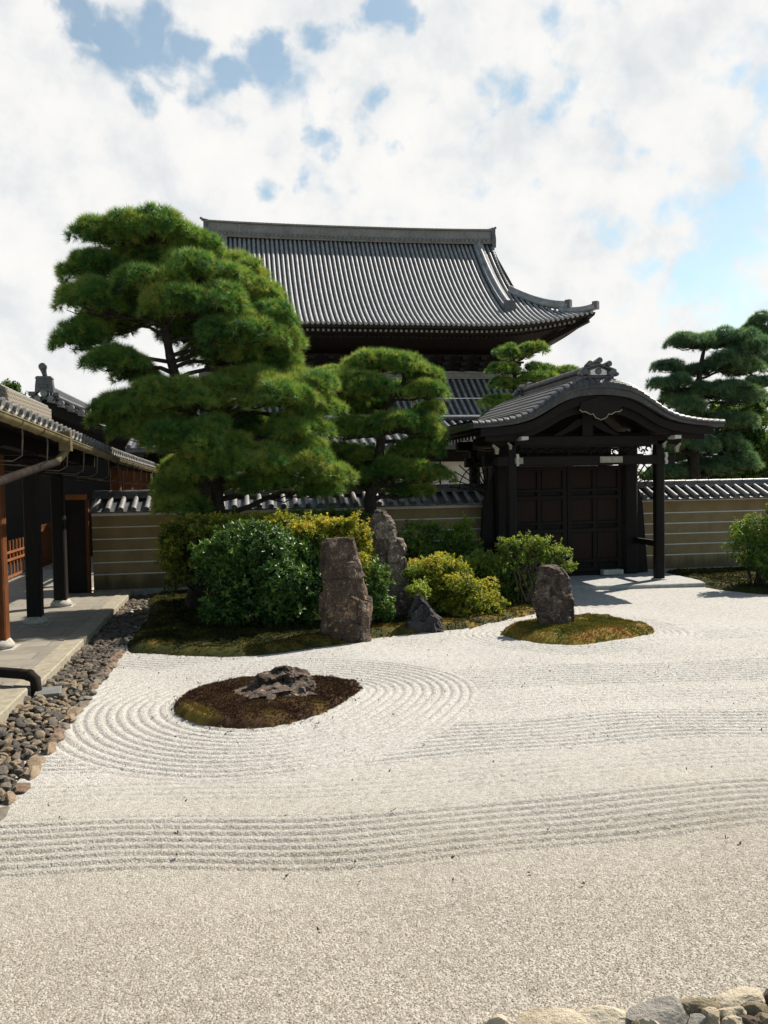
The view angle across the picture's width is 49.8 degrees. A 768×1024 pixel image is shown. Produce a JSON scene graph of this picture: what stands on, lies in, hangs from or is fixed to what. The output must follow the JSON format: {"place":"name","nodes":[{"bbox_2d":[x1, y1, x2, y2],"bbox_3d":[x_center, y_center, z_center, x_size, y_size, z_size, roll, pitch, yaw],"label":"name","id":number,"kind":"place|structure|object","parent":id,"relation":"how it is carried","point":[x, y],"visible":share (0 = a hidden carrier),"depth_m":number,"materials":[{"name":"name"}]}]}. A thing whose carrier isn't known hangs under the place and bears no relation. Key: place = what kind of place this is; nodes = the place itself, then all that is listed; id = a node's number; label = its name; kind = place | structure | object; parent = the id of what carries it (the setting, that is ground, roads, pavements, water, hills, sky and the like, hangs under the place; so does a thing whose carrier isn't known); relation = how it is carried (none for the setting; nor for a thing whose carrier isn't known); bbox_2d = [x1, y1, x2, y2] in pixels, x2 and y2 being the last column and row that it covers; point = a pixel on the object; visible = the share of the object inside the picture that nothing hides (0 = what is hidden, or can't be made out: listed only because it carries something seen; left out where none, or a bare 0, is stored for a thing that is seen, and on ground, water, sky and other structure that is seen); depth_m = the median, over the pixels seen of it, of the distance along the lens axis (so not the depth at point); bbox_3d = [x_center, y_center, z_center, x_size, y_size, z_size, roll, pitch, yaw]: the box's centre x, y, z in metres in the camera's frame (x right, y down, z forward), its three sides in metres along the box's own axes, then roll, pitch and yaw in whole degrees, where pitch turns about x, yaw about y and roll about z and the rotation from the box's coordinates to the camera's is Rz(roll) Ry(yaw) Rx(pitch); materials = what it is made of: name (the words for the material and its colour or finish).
{"place":"outdoors","nodes":[
{"label":"outdoors","id":0,"kind":"place"},
{"bbox_2d":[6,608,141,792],"bbox_3d":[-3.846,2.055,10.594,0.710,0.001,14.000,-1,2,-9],"label":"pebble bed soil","id":1,"kind":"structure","parent":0,"point":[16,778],"depth_m":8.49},
{"bbox_2d":[0,731,8,739],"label":"river stone","id":2,"kind":"object","parent":1,"relation":"on","point":[3,734],"visible":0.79,"depth_m":7.73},
{"bbox_2d":[0,806,9,820],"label":"edging stone","id":3,"kind":"object","parent":1,"relation":"on","point":[4,811],"visible":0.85,"depth_m":6.00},
{"bbox_2d":[0,782,11,790],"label":"river stone","id":4,"kind":"object","parent":1,"relation":"on","point":[4,786],"visible":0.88,"depth_m":6.44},
{"bbox_2d":[7,717,15,722],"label":"river stone","id":5,"kind":"object","parent":1,"relation":"on","point":[10,719],"visible":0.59,"depth_m":8.25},
{"bbox_2d":[9,745,21,751],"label":"river stone","id":6,"kind":"object","parent":1,"relation":"on","point":[15,747],"visible":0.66,"depth_m":7.38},
{"bbox_2d":[15,704,26,711],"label":"river stone","id":7,"kind":"object","parent":1,"relation":"on","point":[19,706],"visible":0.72,"depth_m":8.73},
{"bbox_2d":[20,732,32,739],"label":"river stone","id":8,"kind":"object","parent":1,"relation":"on","point":[26,734],"visible":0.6,"depth_m":7.76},
{"bbox_2d":[24,696,31,702],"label":"river stone","id":9,"kind":"object","parent":1,"relation":"on","point":[27,698],"visible":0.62,"depth_m":9.08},
{"bbox_2d":[48,719,57,726],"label":"river stone","id":10,"kind":"object","parent":1,"relation":"on","point":[53,722],"visible":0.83,"depth_m":8.13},
{"bbox_2d":[0,593,156,804],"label":"pebbles","id":11,"kind":"object","parent":1,"relation":"on","point":[97,656],"visible":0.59,"depth_m":11.42,"materials":[{"name":"stone"}]},
{"bbox_2d":[0,765,8,774],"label":"river stone","id":12,"kind":"object","parent":11,"relation":"on","point":[4,770],"visible":0.9,"depth_m":6.76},
{"bbox_2d":[0,777,10,783],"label":"river stone","id":13,"kind":"object","parent":11,"relation":"on","point":[4,779],"visible":0.65,"depth_m":6.54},
{"bbox_2d":[0,746,12,753],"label":"river stone","id":14,"kind":"object","parent":11,"relation":"on","point":[7,749],"visible":0.82,"depth_m":7.29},
{"bbox_2d":[0,775,13,780],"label":"river stone","id":15,"kind":"object","parent":11,"relation":"on","point":[3,776],"visible":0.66,"depth_m":6.60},
{"bbox_2d":[7,728,19,733],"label":"river stone","id":16,"kind":"object","parent":11,"relation":"on","point":[13,730],"visible":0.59,"depth_m":7.93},
{"bbox_2d":[11,753,19,759],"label":"river stone","id":17,"kind":"object","parent":11,"relation":"on","point":[15,756],"visible":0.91,"depth_m":7.11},
{"bbox_2d":[12,740,19,747],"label":"river stone","id":18,"kind":"object","parent":11,"relation":"on","point":[16,743],"visible":0.66,"depth_m":7.47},
{"bbox_2d":[12,769,23,774],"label":"river stone","id":19,"kind":"object","parent":11,"relation":"on","point":[18,771],"visible":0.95,"depth_m":6.81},
{"bbox_2d":[13,717,24,722],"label":"river stone","id":20,"kind":"object","parent":11,"relation":"on","point":[22,719],"visible":0.64,"depth_m":8.23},
{"bbox_2d":[14,721,25,728],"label":"river stone","id":21,"kind":"object","parent":11,"relation":"on","point":[20,724],"visible":0.91,"depth_m":8.06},
{"bbox_2d":[20,751,31,759],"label":"river stone","id":22,"kind":"object","parent":11,"relation":"on","point":[25,755],"visible":0.99,"depth_m":7.18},
{"bbox_2d":[23,745,37,751],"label":"river stone","id":23,"kind":"object","parent":11,"relation":"on","point":[33,748],"visible":0.75,"depth_m":7.39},
{"bbox_2d":[26,722,36,728],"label":"river stone","id":24,"kind":"object","parent":11,"relation":"on","point":[29,725],"visible":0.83,"depth_m":8.09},
{"bbox_2d":[30,728,41,734],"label":"river stone","id":25,"kind":"object","parent":11,"relation":"on","point":[32,731],"visible":0.57,"depth_m":7.86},
{"bbox_2d":[31,740,41,745],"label":"river stone","id":26,"kind":"object","parent":11,"relation":"on","point":[37,742],"visible":0.79,"depth_m":7.51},
{"bbox_2d":[32,730,44,739],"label":"river stone","id":27,"kind":"object","parent":11,"relation":"on","point":[37,735],"visible":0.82,"depth_m":7.67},
{"bbox_2d":[34,709,43,713],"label":"river stone","id":28,"kind":"object","parent":11,"relation":"on","point":[39,711],"visible":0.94,"depth_m":8.52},
{"bbox_2d":[34,686,61,697],"bbox_3d":[-3.782,2.031,9.325,0.270,0.050,0.340,-2,2,-17],"label":"slate slab","id":29,"kind":"object","parent":11,"relation":"on","point":[50,692],"depth_m":9.23,"materials":[{"name":"stone"}]},
{"bbox_2d":[52,711,62,720],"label":"river stone","id":30,"kind":"object","parent":11,"relation":"on","point":[58,715],"visible":0.73,"depth_m":8.32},
{"bbox_2d":[86,689,96,694],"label":"edging stone","id":31,"kind":"object","parent":1,"relation":"on","point":[92,692],"visible":0.81,"depth_m":9.39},
{"bbox_2d":[91,679,101,684],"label":"edging stone","id":32,"kind":"object","parent":1,"relation":"on","point":[99,681],"visible":0.58,"depth_m":9.86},
{"bbox_2d":[0,587,767,1023],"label":"gravel ground","id":33,"kind":"structure","parent":0,"point":[690,619],"depth_m":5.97,"materials":[{"name":"gravel"}]},
{"bbox_2d":[1,791,16,805],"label":"edging stone","id":34,"kind":"object","parent":33,"relation":"on","point":[8,798],"visible":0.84,"depth_m":6.23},
{"bbox_2d":[13,782,30,793],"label":"edging stone","id":35,"kind":"object","parent":33,"relation":"on","point":[23,787],"visible":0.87,"depth_m":6.43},
{"bbox_2d":[24,764,41,780],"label":"edging stone","id":36,"kind":"object","parent":33,"relation":"on","point":[31,773],"visible":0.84,"depth_m":6.79,"materials":[{"name":"stone"}]},
{"bbox_2d":[26,754,45,767],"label":"edging stone","id":37,"kind":"object","parent":33,"relation":"on","point":[33,760],"visible":0.75,"depth_m":7.09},
{"bbox_2d":[42,742,56,755],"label":"edging stone","id":38,"kind":"object","parent":33,"relation":"on","point":[49,748],"visible":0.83,"depth_m":7.40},
{"bbox_2d":[46,731,65,743],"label":"edging stone","id":39,"kind":"object","parent":33,"relation":"on","point":[59,736],"visible":0.73,"depth_m":7.70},
{"bbox_2d":[52,728,64,733],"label":"edging stone","id":40,"kind":"object","parent":33,"relation":"on","point":[59,729],"visible":0.55,"depth_m":7.95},
{"bbox_2d":[57,722,70,729],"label":"edging stone","id":41,"kind":"object","parent":33,"relation":"on","point":[65,725],"visible":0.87,"depth_m":8.13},
{"bbox_2d":[64,714,76,722],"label":"edging stone","id":42,"kind":"object","parent":33,"relation":"on","point":[69,718],"visible":0.98,"depth_m":8.37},
{"bbox_2d":[66,706,83,715],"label":"edging stone","id":43,"kind":"object","parent":33,"relation":"on","point":[75,710],"visible":0.83,"depth_m":8.66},
{"bbox_2d":[75,700,89,707],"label":"edging stone","id":44,"kind":"object","parent":33,"relation":"on","point":[83,704],"visible":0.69,"depth_m":8.91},
{"bbox_2d":[78,696,92,700],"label":"edging stone","id":45,"kind":"object","parent":33,"relation":"on","point":[84,698],"visible":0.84,"depth_m":9.12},
{"bbox_2d":[89,682,98,688],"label":"edging stone","id":46,"kind":"object","parent":33,"relation":"on","point":[95,685],"visible":0.74,"depth_m":9.67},
{"bbox_2d":[105,662,116,667],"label":"edging stone","id":47,"kind":"object","parent":33,"relation":"on","point":[112,664],"visible":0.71,"depth_m":10.77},
{"bbox_2d":[113,652,122,658],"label":"edging stone","id":48,"kind":"object","parent":33,"relation":"on","point":[119,655],"visible":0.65,"depth_m":11.36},
{"bbox_2d":[44,200,309,606],"bbox_3d":[-3.708,-1.777,15.133,4.598,7.486,3.172,0,2,13],"label":"pine tree","id":49,"kind":"object","parent":33,"relation":"on","point":[172,275],"visible":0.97,"depth_m":14.57,"materials":[{"name":"green plant"}]},
{"bbox_2d":[81,360,360,522],"bbox_3d":[-2.939,-0.438,15.282,5.115,4.773,2.819,-1,2,-9],"label":"pine tree","id":50,"kind":"object","parent":33,"relation":"on","point":[265,451],"visible":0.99,"depth_m":14.80,"materials":[{"name":"green plant"}]},
{"bbox_2d":[150,507,326,598],"bbox_3d":[-2.478,0.887,14.355,3.045,1.961,1.780,-1,2,-9],"label":"shrub","id":51,"kind":"object","parent":33,"relation":"on","point":[174,555],"visible":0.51,"depth_m":13.98,"materials":[{"name":"green plant"}]},
{"bbox_2d":[186,517,322,626],"bbox_3d":[-1.973,0.994,13.238,2.173,1.887,1.867,0,2,17],"label":"shrub","id":52,"kind":"object","parent":33,"relation":"on","point":[284,568],"visible":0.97,"depth_m":12.79,"materials":[{"name":"green plant"}]},
{"bbox_2d":[173,675,363,728],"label":"moss island","id":53,"kind":"structure","parent":33,"relation":"on","point":[220,703],"depth_m":8.50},
{"bbox_2d":[232,665,317,700],"bbox_3d":[-1.159,1.902,8.979,1.177,0.408,0.904,-2,3,-21],"label":"flat rock","id":54,"kind":"object","parent":53,"relation":"on","point":[274,682],"visible":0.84,"depth_m":8.98,"materials":[{"name":"stone"}]},
{"bbox_2d":[280,503,370,544],"bbox_3d":[-1.220,0.753,17.263,1.999,1.938,0.934,-1,2,-9],"label":"shrub","id":55,"kind":"object","parent":33,"relation":"on","point":[365,516],"visible":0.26,"depth_m":17.15,"materials":[{"name":"green plant"}]},
{"bbox_2d":[127,581,534,656],"bbox_3d":[-0.711,1.748,15.000,7.680,0.266,7.161,-1,2,-9],"label":"moss bed","id":56,"kind":"object","parent":33,"relation":"on","point":[173,625],"visible":0.26,"depth_m":12.60,"materials":[{"name":"plant"}]},
{"bbox_2d":[289,509,377,577],"bbox_3d":[-0.937,0.915,13.534,1.608,1.913,0.854,-1,2,9],"label":"shrub","id":57,"kind":"object","parent":33,"relation":"on","point":[334,527],"visible":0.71,"depth_m":13.44,"materials":[{"name":"yellow plant"}]},
{"bbox_2d":[318,537,372,642],"bbox_3d":[-0.577,1.194,12.272,0.815,1.651,0.530,-1,2,-9],"label":"standing rock","id":58,"kind":"object","parent":33,"relation":"on","point":[345,601],"visible":0.98,"depth_m":12.09,"materials":[{"name":"stone"}]},
{"bbox_2d":[364,554,396,622],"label":"shrub","id":59,"kind":"object","parent":33,"relation":"on","point":[379,579],"visible":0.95,"depth_m":12.99,"materials":[{"name":"green plant"}]},
{"bbox_2d":[316,346,458,525],"bbox_3d":[-0.023,-0.887,17.931,3.305,5.404,2.394,-1,2,-9],"label":"pine tree","id":60,"kind":"object","parent":33,"relation":"on","point":[369,394],"visible":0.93,"depth_m":17.64,"materials":[{"name":"green plant"}]},
{"bbox_2d":[366,509,412,615],"bbox_3d":[0.088,0.943,13.999,0.886,1.988,0.646,-1,2,-9],"label":"standing rock","id":61,"kind":"object","parent":33,"relation":"on","point":[391,549],"visible":0.59,"depth_m":13.79,"materials":[{"name":"stone"}]},
{"bbox_2d":[47,616,761,932],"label":"fallen leaves","id":62,"kind":"object","parent":33,"relation":"on","point":[739,844],"visible":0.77,"depth_m":8.04,"materials":[{"name":"plant"}]},
{"bbox_2d":[398,557,432,609],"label":"shrub","id":63,"kind":"object","parent":33,"relation":"on","point":[413,573],"visible":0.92,"depth_m":13.46,"materials":[{"name":"green plant"}]},
{"bbox_2d":[405,594,443,633],"bbox_3d":[0.611,1.622,12.892,0.670,0.701,0.457,-1,2,-9],"label":"rock","id":64,"kind":"object","parent":33,"relation":"on","point":[422,616],"visible":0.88,"depth_m":12.79,"materials":[{"name":"stone"}]},
{"bbox_2d":[396,511,483,565],"bbox_3d":[1.082,0.848,16.643,2.040,1.727,1.207,-1,2,-9],"label":"shrub","id":65,"kind":"object","parent":33,"relation":"on","point":[457,541],"visible":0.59,"depth_m":16.52,"materials":[{"name":"green plant"}]},
{"bbox_2d":[408,550,510,615],"bbox_3d":[1.267,1.269,14.018,1.705,1.255,1.120,-2,3,-32],"label":"shrub","id":66,"kind":"object","parent":33,"relation":"on","point":[443,573],"visible":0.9,"depth_m":13.82,"materials":[{"name":"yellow plant"}]},
{"bbox_2d":[457,548,536,602],"bbox_3d":[2.131,1.205,15.105,1.578,1.117,0.976,-1,2,-9],"label":"shrub","id":67,"kind":"object","parent":33,"relation":"on","point":[501,572],"visible":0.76,"depth_m":14.99,"materials":[{"name":"green plant"}]},
{"bbox_2d":[484,1014,510,1023],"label":"border stone","id":68,"kind":"object","parent":33,"relation":"on","point":[499,1019],"visible":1,"depth_m":3.55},
{"bbox_2d":[494,530,578,602],"bbox_3d":[2.774,1.021,15.218,1.618,1.437,0.656,-2,2,-13],"label":"shrub","id":69,"kind":"object","parent":33,"relation":"on","point":[530,557],"visible":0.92,"depth_m":15.04,"materials":[{"name":"green plant"}]},
{"bbox_2d":[516,1007,587,1023],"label":"border stone","id":70,"kind":"object","parent":33,"relation":"on","point":[553,1015],"visible":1,"depth_m":3.57,"materials":[{"name":"stone"}]},
{"bbox_2d":[501,612,653,645],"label":"moss island","id":71,"kind":"structure","parent":33,"relation":"on","point":[586,628],"depth_m":12.23,"materials":[{"name":"plant"}]},
{"bbox_2d":[531,564,574,625],"bbox_3d":[2.624,1.345,12.765,0.663,1.085,0.615,-1,2,-9],"label":"standing rock","id":72,"kind":"object","parent":71,"relation":"on","point":[552,600],"visible":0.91,"depth_m":12.60,"materials":[{"name":"stone"}]},
{"bbox_2d":[494,570,704,590],"bbox_3d":[4.426,1.559,18.247,4.569,0.135,2.420,-1,2,-9],"label":"stone step","id":73,"kind":"object","parent":33,"relation":"on","point":[640,580],"visible":0.31,"depth_m":17.68,"materials":[{"name":"stone"}]},
{"bbox_2d":[575,1005,630,1023],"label":"border stone","id":74,"kind":"object","parent":33,"relation":"on","point":[600,1014],"visible":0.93,"depth_m":3.59,"materials":[{"name":"stone"}]},
{"bbox_2d":[639,1018,659,1023],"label":"border stone","id":75,"kind":"object","parent":33,"relation":"on","point":[646,1021],"visible":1,"depth_m":3.54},
{"bbox_2d":[625,995,688,1023],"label":"border stone","id":76,"kind":"object","parent":33,"relation":"on","point":[667,1009],"visible":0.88,"depth_m":3.60,"materials":[{"name":"stone"}]},
{"bbox_2d":[687,1013,706,1023],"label":"border stone","id":77,"kind":"object","parent":33,"relation":"on","point":[696,1018],"visible":1,"depth_m":3.55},
{"bbox_2d":[680,997,720,1014],"bbox_3d":[1.378,2.196,3.671,0.237,0.097,0.111,2,-3,0],"label":"border stone","id":78,"kind":"object","parent":33,"relation":"on","point":[693,1005],"visible":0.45,"depth_m":3.64,"materials":[{"name":"stone"}]},
{"bbox_2d":[701,1007,720,1023],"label":"border stone","id":79,"kind":"object","parent":33,"relation":"on","point":[712,1015],"visible":0.9,"depth_m":3.56,"materials":[{"name":"stone"}]},
{"bbox_2d":[665,566,767,594],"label":"moss patch","id":80,"kind":"object","parent":33,"relation":"on","point":[734,579],"visible":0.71,"depth_m":17.94,"materials":[{"name":"plant"}]},
{"bbox_2d":[718,1006,746,1020],"bbox_3d":[1.512,2.197,3.598,0.142,0.099,0.080,-1,2,-5],"label":"border stone","id":81,"kind":"object","parent":33,"relation":"on","point":[735,1011],"visible":0.6,"depth_m":3.59,"materials":[{"name":"stone"}]},
{"bbox_2d":[721,1015,743,1023],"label":"border stone","id":82,"kind":"object","parent":33,"relation":"on","point":[730,1019],"visible":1,"depth_m":3.53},
{"bbox_2d":[711,986,765,1007],"bbox_3d":[1.580,2.189,3.689,0.274,0.098,0.105,-6,2,-7],"label":"border stone","id":83,"kind":"object","parent":33,"relation":"on","point":[737,996],"visible":0.56,"depth_m":3.67,"materials":[{"name":"stone"}]},
{"bbox_2d":[720,503,767,584],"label":"shrub","id":84,"kind":"object","parent":33,"relation":"on","point":[756,560],"visible":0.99,"depth_m":16.77,"materials":[{"name":"green plant"}]},
{"bbox_2d":[738,1015,761,1023],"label":"border stone","id":85,"kind":"object","parent":33,"relation":"on","point":[748,1019],"visible":0.93,"depth_m":3.53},
{"bbox_2d":[741,1001,767,1015],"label":"border stone","id":86,"kind":"object","parent":33,"relation":"on","point":[752,1008],"visible":0.59,"depth_m":3.61,"materials":[{"name":"stone"}]},
{"bbox_2d":[754,1012,767,1023],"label":"border stone","id":87,"kind":"object","parent":33,"relation":"on","point":[762,1017],"visible":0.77,"depth_m":3.55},
{"bbox_2d":[763,988,767,1005],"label":"border stone","id":88,"kind":"object","parent":33,"relation":"on","point":[765,994],"visible":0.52,"depth_m":3.70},
{"bbox_2d":[0,0,767,470],"label":"sky","id":89,"kind":"structure","parent":0,"point":[615,152],"materials":[{"name":"white"}]},
{"bbox_2d":[444,357,725,581],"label":"temple gate","id":90,"kind":"structure","parent":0,"point":[576,490],"depth_m":18.57,"materials":[{"name":"wood"}]},
{"bbox_2d":[516,466,566,572],"bbox_3d":[3.524,0.185,18.870,1.325,2.440,0.110,-1,2,-9],"label":"door leaf","id":91,"kind":"structure","parent":90,"relation":"in","point":[541,490],"depth_m":18.84,"materials":[{"name":"wood"}]},
{"bbox_2d":[567,465,621,572],"bbox_3d":[4.841,0.153,19.091,1.325,2.440,0.110,-1,2,-9],"label":"door leaf","id":92,"kind":"structure","parent":90,"relation":"in","point":[594,493],"depth_m":19.07,"materials":[{"name":"wood"}]},
{"label":"ground","id":93,"kind":"structure","parent":0,"visible":0},
{"bbox_2d":[1,378,27,394],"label":"leafy tree","id":94,"kind":"object","parent":93,"relation":"on","point":[12,385],"visible":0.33,"depth_m":37.38,"materials":[{"name":"green plant"}]},
{"bbox_2d":[4,363,152,562],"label":"gabled roof building","id":95,"kind":"structure","parent":93,"relation":"on","point":[68,410],"depth_m":25.43,"materials":[{"name":"tile"}]},
{"bbox_2d":[0,383,159,721],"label":"covered corridor","id":96,"kind":"object","parent":93,"relation":"on","point":[50,625],"visible":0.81,"depth_m":13.34,"materials":[{"name":"tile"}]},
{"bbox_2d":[7,537,24,578],"bbox_3d":[-8.992,1.154,20.095,0.340,0.940,3.500,-1,2,-9],"label":"slatted fence","id":97,"kind":"object","parent":96,"relation":"on","point":[13,558],"visible":0.54,"depth_m":20.49,"materials":[{"name":"orange wood"}]},
{"bbox_2d":[41,523,52,566],"bbox_3d":[-9.413,0.885,23.414,0.078,1.150,2.700,-1,2,-9],"label":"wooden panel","id":98,"kind":"object","parent":96,"relation":"on","point":[46,534],"visible":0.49,"depth_m":22.87,"materials":[{"name":"brown wood"}]},
{"bbox_2d":[89,483,486,595],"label":"plastered wall","id":99,"kind":"structure","parent":93,"relation":"on","point":[126,528],"depth_m":17.97,"materials":[{"name":"paint"}]},
{"bbox_2d":[65,494,91,592],"bbox_3d":[-6.421,0.670,17.252,0.555,2.070,0.160,-1,2,-9],"label":"wicket door","id":100,"kind":"structure","parent":99,"relation":"attached to","point":[78,543],"depth_m":17.25,"materials":[{"name":"wood"}]},
{"bbox_2d":[65,500,87,592],"bbox_3d":[-6.427,0.729,17.279,0.430,1.950,0.050,-1,2,-9],"label":"door panel","id":101,"kind":"structure","parent":100,"relation":"in","point":[75,509],"depth_m":17.26,"materials":[{"name":"wood"}]},
{"bbox_2d":[125,415,491,494],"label":"outbuilding","id":102,"kind":"structure","parent":93,"relation":"on","point":[453,459],"depth_m":24.84,"materials":[{"name":"white paint"}]},
{"bbox_2d":[314,362,378,463],"bbox_3d":[-1.196,-1.260,22.710,2.522,5.820,1.809,0,2,20],"label":"pine tree","id":103,"kind":"object","parent":93,"relation":"on","point":[331,366],"visible":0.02,"depth_m":22.16,"materials":[{"name":"green plant"}]},
{"bbox_2d":[192,217,598,482],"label":"temple hall","id":104,"kind":"structure","parent":93,"relation":"on","point":[456,305],"depth_m":55.03,"materials":[{"name":"tile"}]},
{"bbox_2d":[476,340,580,418],"bbox_3d":[4.142,-1.863,24.948,4.136,6.747,1.923,-1,2,-9],"label":"pine tree","id":105,"kind":"object","parent":93,"relation":"on","point":[539,371],"visible":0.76,"depth_m":24.67,"materials":[{"name":"green plant"}]},
{"bbox_2d":[638,478,767,572],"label":"plastered wall","id":106,"kind":"structure","parent":93,"relation":"on","point":[701,515],"depth_m":20.07,"materials":[{"name":"paint"}]},
{"bbox_2d":[638,399,767,479],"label":"leafy tree","id":107,"kind":"object","parent":93,"relation":"on","point":[758,438],"visible":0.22,"depth_m":25.27,"materials":[{"name":"green plant"}]},
{"bbox_2d":[644,323,767,479],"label":"pine tree","id":108,"kind":"object","parent":93,"relation":"on","point":[682,389],"visible":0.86,"depth_m":24.01,"materials":[{"name":"green plant"}]},
{"bbox_2d":[739,308,767,425],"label":"pine tree","id":109,"kind":"object","parent":93,"relation":"on","point":[757,320],"visible":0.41,"depth_m":28.22,"materials":[{"name":"green plant"}]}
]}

